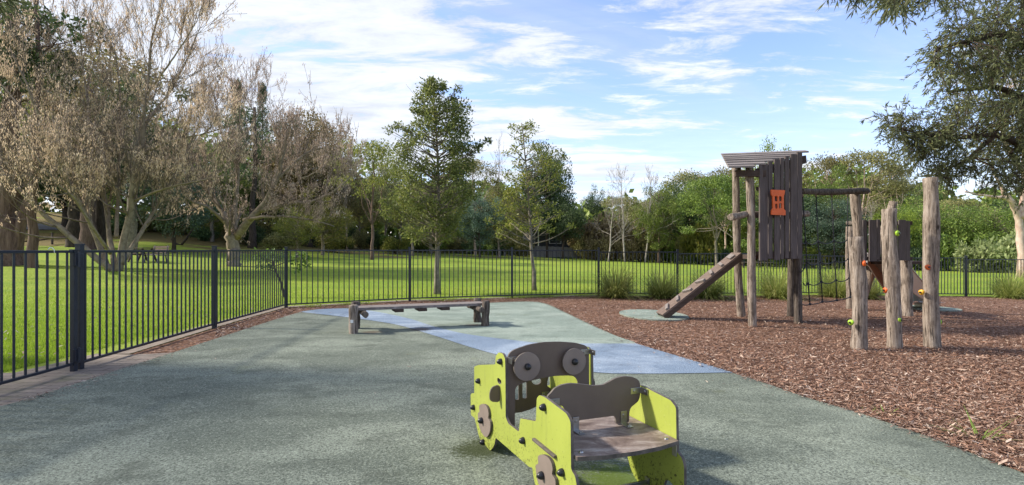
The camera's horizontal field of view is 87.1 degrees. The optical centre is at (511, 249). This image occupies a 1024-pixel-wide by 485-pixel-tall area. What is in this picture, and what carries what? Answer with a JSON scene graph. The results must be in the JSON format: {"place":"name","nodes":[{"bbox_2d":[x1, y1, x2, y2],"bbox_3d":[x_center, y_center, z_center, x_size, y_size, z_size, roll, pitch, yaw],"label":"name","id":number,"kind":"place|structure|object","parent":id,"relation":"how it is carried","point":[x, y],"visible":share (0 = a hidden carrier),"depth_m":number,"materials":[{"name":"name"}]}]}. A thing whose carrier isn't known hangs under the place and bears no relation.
{"place":"outdoors","nodes":[
{"label":"outdoors","id":0,"kind":"place"},
{"bbox_2d":[0,353,169,405],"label":"brick path","id":1,"kind":"structure","parent":0,"point":[17,390],"depth_m":5.08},
{"bbox_2d":[0,301,1023,484],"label":"rubber surface","id":2,"kind":"object","parent":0,"point":[270,411],"visible":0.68,"depth_m":3.57,"materials":[{"name":"rubber"}]},
{"bbox_2d":[349,297,489,333],"bbox_3d":[-1.390,1.018,8.157,2.120,0.477,0.673,0,0,-21],"label":"balance bench","id":3,"kind":"object","parent":2,"relation":"on","point":[356,309],"visible":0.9,"depth_m":8.07,"materials":[{"name":"grey wood"}]},
{"bbox_2d":[369,302,634,342],"bbox_3d":[-0.325,1.177,8.929,3.990,0.001,5.506,0,0,-22],"label":"pale rubber area","id":4,"kind":"object","parent":2,"relation":"on","point":[530,321],"visible":0.75,"depth_m":8.58,"materials":[{"name":"rubber"}]},
{"bbox_2d":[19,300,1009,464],"bbox_3d":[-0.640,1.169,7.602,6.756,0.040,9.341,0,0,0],"label":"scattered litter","id":5,"kind":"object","parent":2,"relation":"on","point":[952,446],"visible":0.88,"depth_m":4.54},
{"bbox_2d":[302,308,729,373],"bbox_3d":[-0.975,1.176,7.732,8.042,0.002,1.753,0,0,40],"label":"blue rubber band","id":6,"kind":"object","parent":2,"relation":"on","point":[616,357],"visible":0.84,"depth_m":6.27,"materials":[{"name":"blue rubber"}]},
{"bbox_2d":[470,341,686,484],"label":"play car","id":7,"kind":"object","parent":2,"relation":"on","point":[581,415],"visible":0.99,"depth_m":2.61,"materials":[{"name":"laminate"}]},
{"bbox_2d":[0,0,1023,236],"label":"sky","id":8,"kind":"structure","parent":0,"point":[667,86],"materials":[{"name":"blue"}]},
{"bbox_2d":[3,211,1023,372],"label":"lawn","id":9,"kind":"structure","parent":0,"point":[148,240],"depth_m":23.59,"materials":[{"name":"green plant"}]},
{"bbox_2d":[0,0,36,34],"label":"shade gum","id":10,"kind":"object","parent":9,"relation":"on","point":[2,6],"visible":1,"depth_m":4.94,"materials":[{"name":"green plant"}]},
{"bbox_2d":[0,0,78,265],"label":"broad tree","id":11,"kind":"object","parent":9,"relation":"on","point":[11,240],"visible":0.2,"depth_m":25.29,"materials":[{"name":"green plant"}]},
{"bbox_2d":[0,0,111,267],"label":"broad tree","id":12,"kind":"object","parent":9,"relation":"on","point":[33,241],"visible":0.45,"depth_m":24.31,"materials":[{"name":"green plant"}]},
{"bbox_2d":[21,73,132,246],"bbox_3d":[-31.518,-6.038,38.041,6.259,12.474,6.994,0,0,20],"label":"broad tree","id":13,"kind":"object","parent":9,"relation":"on","point":[72,227],"visible":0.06,"depth_m":37.65,"materials":[{"name":"brown plant"}]},
{"bbox_2d":[21,131,143,227],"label":"broadleaf tree","id":14,"kind":"object","parent":9,"relation":"on","point":[64,222],"visible":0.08,"depth_m":48.06,"materials":[{"name":"green plant"}]},
{"bbox_2d":[24,71,159,248],"bbox_3d":[-27.776,-6.021,37.232,6.880,12.620,7.913,0,0,0],"label":"broad tree","id":15,"kind":"object","parent":9,"relation":"on","point":[100,221],"visible":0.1,"depth_m":36.78,"materials":[{"name":"brown plant"}]},
{"bbox_2d":[33,71,154,249],"bbox_3d":[-28.135,-5.762,36.652,6.282,12.320,4.614,0,0,-27],"label":"broad tree","id":16,"kind":"object","parent":9,"relation":"on","point":[86,238],"visible":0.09,"depth_m":35.76,"materials":[{"name":"brown plant"}]},
{"bbox_2d":[0,34,207,196],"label":"gum tree","id":17,"kind":"object","parent":9,"relation":"on","point":[85,67],"visible":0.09,"depth_m":43.18,"materials":[{"name":"green plant"}]},
{"bbox_2d":[52,71,192,252],"bbox_3d":[-24.198,-5.312,33.715,8.587,11.873,5.496,0,0,18],"label":"broad tree","id":18,"kind":"object","parent":9,"relation":"on","point":[133,231],"visible":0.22,"depth_m":33.74,"materials":[{"name":"grey plant"}]},
{"bbox_2d":[0,0,268,270],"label":"seed tree","id":19,"kind":"object","parent":9,"relation":"on","point":[54,146],"visible":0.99,"depth_m":22.60,"materials":[{"name":"beige plant"}]},
{"bbox_2d":[70,115,206,232],"bbox_3d":[-33.465,-6.863,48.180,10.984,11.486,11.228,0,0,-41],"label":"broadleaf tree","id":20,"kind":"object","parent":9,"relation":"on","point":[123,201],"visible":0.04,"depth_m":47.07,"materials":[{"name":"green plant"}]},
{"bbox_2d":[120,157,221,252],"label":"broadleaf tree","id":21,"kind":"object","parent":9,"relation":"on","point":[197,220],"visible":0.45,"depth_m":35.53,"materials":[{"name":"green plant"}]},
{"bbox_2d":[74,244,287,369],"bbox_3d":[-4.484,0.622,8.204,0.104,1.357,5.766,0,0,-3],"label":"metal fence","id":22,"kind":"object","parent":9,"relation":"on","point":[82,306],"visible":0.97,"depth_m":7.01,"materials":[{"name":"black metal"}]},
{"bbox_2d":[0,247,83,384],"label":"metal gate","id":23,"kind":"structure","parent":22,"relation":"attached to","point":[76,351],"depth_m":4.95,"materials":[{"name":"black metal"}]},
{"bbox_2d":[188,226,219,240],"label":"shrub","id":24,"kind":"object","parent":9,"relation":"on","point":[204,234],"visible":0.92,"depth_m":45.71,"materials":[{"name":"green plant"}]},
{"bbox_2d":[181,159,257,241],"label":"broadleaf tree","id":25,"kind":"object","parent":9,"relation":"on","point":[241,190],"visible":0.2,"depth_m":45.94,"materials":[{"name":"green plant"}]},
{"bbox_2d":[209,167,300,231],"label":"broadleaf tree","id":26,"kind":"object","parent":9,"relation":"on","point":[249,175],"visible":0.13,"depth_m":50.03,"materials":[{"name":"green plant"}]},
{"bbox_2d":[146,29,367,266],"bbox_3d":[-12.947,-5.211,27.062,11.294,12.539,7.320,0,0,-12],"label":"seed tree","id":27,"kind":"object","parent":9,"relation":"on","point":[233,236],"visible":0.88,"depth_m":26.82,"materials":[{"name":"beige plant"}]},
{"bbox_2d":[247,82,271,221],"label":"conifer tree","id":28,"kind":"object","parent":9,"relation":"on","point":[262,111],"visible":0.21,"depth_m":56.83,"materials":[{"name":"green plant"}]},
{"bbox_2d":[219,106,301,248],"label":"broad tree","id":29,"kind":"object","parent":9,"relation":"on","point":[252,236],"visible":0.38,"depth_m":43.85,"materials":[{"name":"green plant"}]},
{"bbox_2d":[261,231,295,249],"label":"shrub","id":30,"kind":"object","parent":9,"relation":"on","point":[280,242],"visible":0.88,"depth_m":43.64,"materials":[{"name":"green plant"}]},
{"bbox_2d":[254,247,311,295],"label":"sapling","id":31,"kind":"object","parent":9,"relation":"on","point":[304,259],"visible":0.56,"depth_m":13.49,"materials":[{"name":"green plant"}]},
{"bbox_2d":[269,201,324,257],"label":"broadleaf tree","id":32,"kind":"object","parent":9,"relation":"on","point":[302,232],"visible":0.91,"depth_m":35.63,"materials":[{"name":"green plant"}]},
{"bbox_2d":[257,107,363,246],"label":"broadleaf tree","id":33,"kind":"object","parent":9,"relation":"on","point":[321,178],"visible":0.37,"depth_m":48.38,"materials":[{"name":"brown plant"}]},
{"bbox_2d":[287,186,363,254],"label":"broadleaf tree","id":34,"kind":"object","parent":9,"relation":"on","point":[339,221],"visible":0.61,"depth_m":39.78,"materials":[{"name":"green plant"}]},
{"bbox_2d":[313,233,355,252],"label":"shrub","id":35,"kind":"object","parent":9,"relation":"on","point":[340,243],"visible":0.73,"depth_m":43.81,"materials":[{"name":"green plant"}]},
{"bbox_2d":[334,179,383,247],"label":"broadleaf tree","id":36,"kind":"object","parent":9,"relation":"on","point":[358,210],"visible":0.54,"depth_m":53.57,"materials":[{"name":"green plant"}]},
{"bbox_2d":[323,137,417,259],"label":"gum tree","id":37,"kind":"object","parent":9,"relation":"on","point":[384,151],"visible":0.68,"depth_m":35.15,"materials":[{"name":"green plant"}]},
{"bbox_2d":[361,160,406,235],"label":"broadleaf tree","id":38,"kind":"object","parent":9,"relation":"on","point":[370,175],"visible":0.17,"depth_m":55.54,"materials":[{"name":"green plant"}]},
{"bbox_2d":[380,236,410,253],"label":"shrub","id":39,"kind":"object","parent":9,"relation":"on","point":[390,243],"visible":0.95,"depth_m":45.62,"materials":[{"name":"green plant"}]},
{"bbox_2d":[366,167,429,252],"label":"broadleaf tree","id":40,"kind":"object","parent":9,"relation":"on","point":[384,192],"visible":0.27,"depth_m":47.54,"materials":[{"name":"green plant"}]},
{"bbox_2d":[389,175,436,255],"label":"broadleaf tree","id":41,"kind":"object","parent":9,"relation":"on","point":[412,245],"visible":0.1,"depth_m":43.94,"materials":[{"name":"green plant"}]},
{"bbox_2d":[376,75,491,293],"bbox_3d":[-2.020,-1.688,14.485,3.064,5.985,2.481,0,0,0],"label":"young tree","id":42,"kind":"object","parent":9,"relation":"on","point":[453,171],"visible":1,"depth_m":14.20,"materials":[{"name":"green plant"}]},
{"bbox_2d":[440,157,510,254],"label":"gum tree","id":43,"kind":"object","parent":9,"relation":"on","point":[481,171],"visible":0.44,"depth_m":51.33,"materials":[{"name":"green plant"}]},
{"bbox_2d":[455,191,505,256],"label":"broadleaf tree","id":44,"kind":"object","parent":9,"relation":"on","point":[477,220],"visible":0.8,"depth_m":45.65,"materials":[{"name":"green plant"}]},
{"bbox_2d":[288,247,678,304],"bbox_3d":[-0.167,0.646,12.986,9.666,1.405,0.582,0,0,-20],"label":"metal fence","id":45,"kind":"object","parent":9,"relation":"on","point":[409,250],"visible":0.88,"depth_m":12.85,"materials":[{"name":"black metal"}]},
{"bbox_2d":[481,189,522,256],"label":"broadleaf tree","id":46,"kind":"object","parent":9,"relation":"on","point":[504,220],"visible":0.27,"depth_m":47.80,"materials":[{"name":"green plant"}]},
{"bbox_2d":[476,186,531,255],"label":"broadleaf tree","id":47,"kind":"object","parent":9,"relation":"on","point":[501,196],"visible":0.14,"depth_m":53.46,"materials":[{"name":"green plant"}]},
{"bbox_2d":[0,90,1018,264],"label":"distant wood","id":48,"kind":"object","parent":9,"relation":"on","point":[391,230],"visible":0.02,"depth_m":68.71,"materials":[{"name":"green plant"}]},
{"bbox_2d":[484,119,575,290],"bbox_3d":[0.363,-1.285,15.837,2.412,5.178,2.190,0,0,-27],"label":"slender tree","id":49,"kind":"object","parent":9,"relation":"on","point":[541,160],"visible":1,"depth_m":15.69,"materials":[{"name":"green plant"}]},
{"bbox_2d":[515,139,576,257],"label":"broadleaf tree","id":50,"kind":"object","parent":9,"relation":"on","point":[554,196],"visible":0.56,"depth_m":53.15,"materials":[{"name":"green plant"}]},
{"bbox_2d":[516,223,600,254],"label":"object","id":51,"kind":"structure","parent":9,"relation":"on","point":[553,242],"depth_m":62.00,"materials":[{"name":"green plant"}]},
{"bbox_2d":[537,197,588,258],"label":"broadleaf tree","id":52,"kind":"object","parent":9,"relation":"on","point":[559,224],"visible":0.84,"depth_m":51.21,"materials":[{"name":"green plant"}]},
{"bbox_2d":[533,246,593,258],"bbox_3d":[5.581,0.325,56.033,7.586,1.465,0.083,0,0,-15],"label":"paling fence","id":53,"kind":"object","parent":9,"relation":"on","point":[539,253],"visible":0.33,"depth_m":55.63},
{"bbox_2d":[580,184,608,226],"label":"broadleaf tree","id":54,"kind":"object","parent":9,"relation":"on","point":[592,205],"visible":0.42,"depth_m":73.36,"materials":[{"name":"green plant"}]},
{"bbox_2d":[574,213,629,259],"bbox_3d":[8.861,-1.246,54.267,6.145,5.208,5.189,0,0,-2],"label":"shrub","id":55,"kind":"object","parent":9,"relation":"on","point":[605,227],"visible":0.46,"depth_m":53.42,"materials":[{"name":"green plant"}]},
{"bbox_2d":[590,236,614,260],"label":"shrub","id":56,"kind":"object","parent":9,"relation":"on","point":[604,247],"visible":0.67,"depth_m":51.84,"materials":[{"name":"green plant"}]},
{"bbox_2d":[593,185,639,261],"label":"bare tree","id":57,"kind":"object","parent":9,"relation":"on","point":[611,197],"visible":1,"depth_m":48.11,"materials":[{"name":"white plant"}]},
{"bbox_2d":[593,194,648,221],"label":"gum tree","id":58,"kind":"object","parent":9,"relation":"on","point":[628,199],"visible":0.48,"depth_m":68.18,"materials":[{"name":"green plant"}]},
{"bbox_2d":[614,237,637,260],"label":"shrub","id":59,"kind":"object","parent":9,"relation":"on","point":[620,247],"visible":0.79,"depth_m":51.63,"materials":[{"name":"green plant"}]},
{"bbox_2d":[604,163,648,261],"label":"bare tree","id":60,"kind":"object","parent":9,"relation":"on","point":[621,181],"visible":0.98,"depth_m":49.31,"materials":[{"name":"white plant"}]},
{"bbox_2d":[632,223,672,262],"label":"shrub","id":61,"kind":"object","parent":9,"relation":"on","point":[641,243],"visible":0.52,"depth_m":51.45,"materials":[{"name":"green plant"}]},
{"bbox_2d":[629,185,685,262],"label":"broadleaf tree","id":62,"kind":"object","parent":9,"relation":"on","point":[657,211],"visible":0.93,"depth_m":49.40,"materials":[{"name":"green plant"}]},
{"bbox_2d":[640,165,675,262],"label":"bare tree","id":63,"kind":"object","parent":9,"relation":"on","point":[650,199],"visible":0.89,"depth_m":49.80,"materials":[{"name":"white plant"}]},
{"bbox_2d":[652,168,716,227],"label":"gum tree","id":64,"kind":"object","parent":9,"relation":"on","point":[678,176],"visible":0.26,"depth_m":65.31,"materials":[{"name":"green plant"}]},
{"bbox_2d":[649,172,722,240],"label":"broadleaf tree","id":65,"kind":"object","parent":9,"relation":"on","point":[688,219],"visible":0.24,"depth_m":53.03,"materials":[{"name":"green plant"}]},
{"bbox_2d":[679,220,723,264],"bbox_3d":[17.030,-0.491,48.816,3.732,4.306,3.728,0,0,7],"label":"shrub","id":66,"kind":"object","parent":9,"relation":"on","point":[696,242],"visible":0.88,"depth_m":48.09,"materials":[{"name":"green plant"}]},
{"bbox_2d":[674,173,758,264],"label":"gum tree","id":67,"kind":"object","parent":9,"relation":"on","point":[716,183],"visible":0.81,"depth_m":45.57,"materials":[{"name":"green plant"}]},
{"bbox_2d":[702,165,757,248],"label":"gum tree","id":68,"kind":"object","parent":9,"relation":"on","point":[710,174],"visible":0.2,"depth_m":63.64,"materials":[{"name":"green plant"}]},
{"bbox_2d":[715,167,773,242],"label":"broadleaf tree","id":69,"kind":"object","parent":9,"relation":"on","point":[743,229],"visible":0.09,"depth_m":59.96,"materials":[{"name":"green plant"}]},
{"bbox_2d":[679,252,844,294],"bbox_3d":[7.592,0.756,15.371,6.580,1.437,0.233,0,0,-15],"label":"metal fence","id":70,"kind":"object","parent":9,"relation":"on","point":[818,270],"visible":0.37,"depth_m":15.29,"materials":[{"name":"black metal"}]},
{"bbox_2d":[755,195,837,241],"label":"broadleaf tree","id":71,"kind":"object","parent":9,"relation":"on","point":[807,201],"visible":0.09,"depth_m":48.41,"materials":[{"name":"green plant"}]},
{"bbox_2d":[802,151,860,241],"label":"gum tree","id":72,"kind":"object","parent":9,"relation":"on","point":[825,167],"visible":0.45,"depth_m":61.40,"materials":[{"name":"green plant"}]},
{"bbox_2d":[804,163,862,265],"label":"broadleaf tree","id":73,"kind":"object","parent":9,"relation":"on","point":[836,171],"visible":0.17,"depth_m":51.27,"materials":[{"name":"green plant"}]},
{"bbox_2d":[802,197,868,266],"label":"broadleaf tree","id":74,"kind":"object","parent":9,"relation":"on","point":[839,227],"visible":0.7,"depth_m":45.61,"materials":[{"name":"green plant"}]},
{"bbox_2d":[813,147,915,219],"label":"gum tree","id":75,"kind":"object","parent":9,"relation":"on","point":[868,157],"visible":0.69,"depth_m":58.80,"materials":[{"name":"green plant"}]},
{"bbox_2d":[861,163,922,218],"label":"gum tree","id":76,"kind":"object","parent":9,"relation":"on","point":[901,173],"visible":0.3,"depth_m":61.74,"materials":[{"name":"green plant"}]},
{"bbox_2d":[863,177,922,220],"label":"gum tree","id":77,"kind":"object","parent":9,"relation":"on","point":[913,189],"visible":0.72,"depth_m":57.60,"materials":[{"name":"green plant"}]},
{"bbox_2d":[872,197,922,235],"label":"broadleaf tree","id":78,"kind":"object","parent":9,"relation":"on","point":[910,215],"visible":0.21,"depth_m":43.45,"materials":[{"name":"green plant"}]},
{"bbox_2d":[896,191,971,268],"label":"broadleaf tree","id":79,"kind":"object","parent":9,"relation":"on","point":[944,222],"visible":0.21,"depth_m":44.44,"materials":[{"name":"green plant"}]},
{"bbox_2d":[921,228,972,270],"bbox_3d":[33.811,0.112,42.178,3.977,3.611,3.147,0,0,-39],"label":"shrub","id":80,"kind":"object","parent":9,"relation":"on","point":[949,246],"visible":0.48,"depth_m":41.75,"materials":[{"name":"green plant"}]},
{"bbox_2d":[876,255,1023,295],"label":"metal fence","id":81,"kind":"object","parent":9,"relation":"on","point":[965,276],"visible":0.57,"depth_m":16.50,"materials":[{"name":"black metal"}]},
{"bbox_2d":[921,194,1009,268],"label":"broadleaf tree","id":82,"kind":"object","parent":9,"relation":"on","point":[958,202],"visible":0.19,"depth_m":49.71,"materials":[{"name":"green plant"}]},
{"bbox_2d":[952,240,991,272],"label":"shrub","id":83,"kind":"object","parent":9,"relation":"on","point":[960,252],"visible":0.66,"depth_m":38.05,"materials":[{"name":"green plant"}]},
{"bbox_2d":[938,59,1023,277],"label":"pale gum","id":84,"kind":"object","parent":9,"relation":"on","point":[1019,225],"visible":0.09,"depth_m":29.91,"materials":[{"name":"green plant"}]},
{"bbox_2d":[945,194,1023,246],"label":"broadleaf tree","id":85,"kind":"object","parent":9,"relation":"on","point":[982,230],"visible":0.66,"depth_m":41.86,"materials":[{"name":"green plant"}]},
{"bbox_2d":[972,228,1016,272],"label":"shrub","id":86,"kind":"object","parent":9,"relation":"on","point":[1005,249],"visible":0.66,"depth_m":37.40,"materials":[{"name":"green plant"}]},
{"bbox_2d":[133,294,1023,472],"bbox_3d":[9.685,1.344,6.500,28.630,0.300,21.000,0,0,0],"label":"mulch ground","id":87,"kind":"structure","parent":0,"point":[184,343],"depth_m":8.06,"materials":[{"name":"brown plant"}]},
{"bbox_2d":[213,298,487,336],"bbox_3d":[-3.152,1.173,10.727,2.817,0.085,6.739,0,0,35],"label":"dry mulch strip","id":88,"kind":"object","parent":87,"relation":"on","point":[287,308],"visible":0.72,"depth_m":9.18,"materials":[{"name":"brown wood"}]},
{"bbox_2d":[117,295,595,353],"bbox_3d":[-2.497,1.190,11.230,3.698,0.005,10.505,0,0,40],"label":"brick edging","id":89,"kind":"object","parent":87,"relation":"on","point":[166,340],"visible":0.59,"depth_m":8.21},
{"bbox_2d":[296,294,603,307],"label":"fence edge grass","id":90,"kind":"structure","parent":87,"relation":"on","point":[348,303],"depth_m":12.80,"materials":[{"name":"green plant"}]},
{"bbox_2d":[579,261,652,300],"bbox_3d":[2.568,0.709,13.488,2.272,1.006,2.303,0,0,0],"label":"tussock","id":91,"kind":"object","parent":87,"relation":"on","point":[617,288],"visible":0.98,"depth_m":13.29,"materials":[{"name":"green plant"}]},
{"bbox_2d":[619,309,688,320],"bbox_3d":[2.582,1.202,9.851,1.198,0.064,1.599,0,0,0],"label":"ramp landing pad","id":92,"kind":"object","parent":87,"relation":"on","point":[637,314],"visible":0.77,"depth_m":9.62,"materials":[{"name":"green rubber"}]},
{"bbox_2d":[656,253,742,317],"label":"ramp","id":93,"kind":"structure","parent":92,"relation":"on","point":[698,286],"depth_m":9.30,"materials":[{"name":"brown wood"}]},
{"bbox_2d":[631,266,693,300],"bbox_3d":[3.752,0.781,13.648,2.019,0.909,2.016,0,0,0],"label":"tussock","id":94,"kind":"object","parent":87,"relation":"on","point":[662,289],"visible":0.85,"depth_m":13.38,"materials":[{"name":"green plant"}]},
{"bbox_2d":[678,263,734,299],"bbox_3d":[5.087,0.774,13.882,2.240,0.975,2.252,0,0,0],"label":"tussock","id":95,"kind":"object","parent":87,"relation":"on","point":[713,290],"visible":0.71,"depth_m":13.65,"materials":[{"name":"green plant"}]},
{"bbox_2d":[721,150,810,326],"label":"climbing tower","id":96,"kind":"structure","parent":87,"relation":"on","point":[780,202],"depth_m":8.79,"materials":[{"name":"grey wood"}]},
{"bbox_2d":[770,190,785,214],"bbox_3d":[4.275,-0.755,8.661,0.287,0.404,0.020,0,0,-17],"label":"window frame","id":97,"kind":"structure","parent":96,"relation":"in","point":[774,211],"depth_m":8.65,"materials":[{"name":"orange plastic"}]},
{"bbox_2d":[800,188,869,305],"bbox_3d":[5.803,0.107,9.720,2.469,2.588,0.216,0,0,-34],"label":"climbing net","id":98,"kind":"object","parent":96,"relation":"hanging from","point":[856,210],"visible":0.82,"depth_m":9.78,"materials":[{"name":"fabric"}]},
{"bbox_2d":[518,295,1023,467],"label":"bark pieces","id":99,"kind":"object","parent":87,"relation":"on","point":[996,454],"visible":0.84,"depth_m":4.72,"materials":[{"name":"brown wood"}]},
{"bbox_2d":[743,261,819,300],"bbox_3d":[7.058,0.764,14.388,2.425,1.074,2.493,0,0,0],"label":"tussock","id":100,"kind":"object","parent":87,"relation":"on","point":[774,289],"visible":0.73,"depth_m":14.11,"materials":[{"name":"green plant"}]},
{"bbox_2d":[804,259,878,298],"bbox_3d":[9.127,0.777,15.140,2.582,1.131,2.559,0,0,0],"label":"tussock","id":101,"kind":"object","parent":87,"relation":"on","point":[829,290],"visible":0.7,"depth_m":14.91,"materials":[{"name":"green plant"}]},
{"bbox_2d":[848,237,867,350],"bbox_3d":[4.277,0.596,6.710,0.272,1.514,0.212,0,0,0],"label":"climbing post","id":102,"kind":"object","parent":87,"relation":"on","point":[858,263],"visible":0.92,"depth_m":6.65,"materials":[{"name":"brown wood"}]},
{"bbox_2d":[816,0,910,24],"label":"overhanging branch tree","id":103,"kind":"object","parent":87,"relation":"on","point":[892,8],"visible":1,"depth_m":4.64,"materials":[{"name":"green plant"}]},
{"bbox_2d":[881,208,902,348],"bbox_3d":[4.849,0.421,6.875,0.228,1.888,0.209,0,0,40],"label":"climbing post","id":104,"kind":"object","parent":87,"relation":"on","point":[890,234],"visible":0.95,"depth_m":6.81,"materials":[{"name":"brown wood"}]},
{"bbox_2d":[845,201,945,316],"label":"slide tower","id":105,"kind":"structure","parent":87,"relation":"on","point":[911,283],"depth_m":10.53,"materials":[{"name":"brown wood"}]},
{"bbox_2d":[918,177,942,347],"bbox_3d":[5.406,0.224,6.954,0.308,2.305,0.206,0,0,-36],"label":"climbing post","id":106,"kind":"object","parent":87,"relation":"on","point":[932,322],"visible":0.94,"depth_m":6.89,"materials":[{"name":"brown wood"}]},
{"bbox_2d":[972,267,1023,298],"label":"tussock","id":107,"kind":"object","parent":87,"relation":"on","point":[1013,289],"visible":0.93,"depth_m":15.92,"materials":[{"name":"green plant"}]},
{"bbox_2d":[857,0,1023,215],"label":"weeping tree","id":108,"kind":"object","parent":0,"point":[988,69],"visible":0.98,"depth_m":8.42,"materials":[{"name":"green plant"}]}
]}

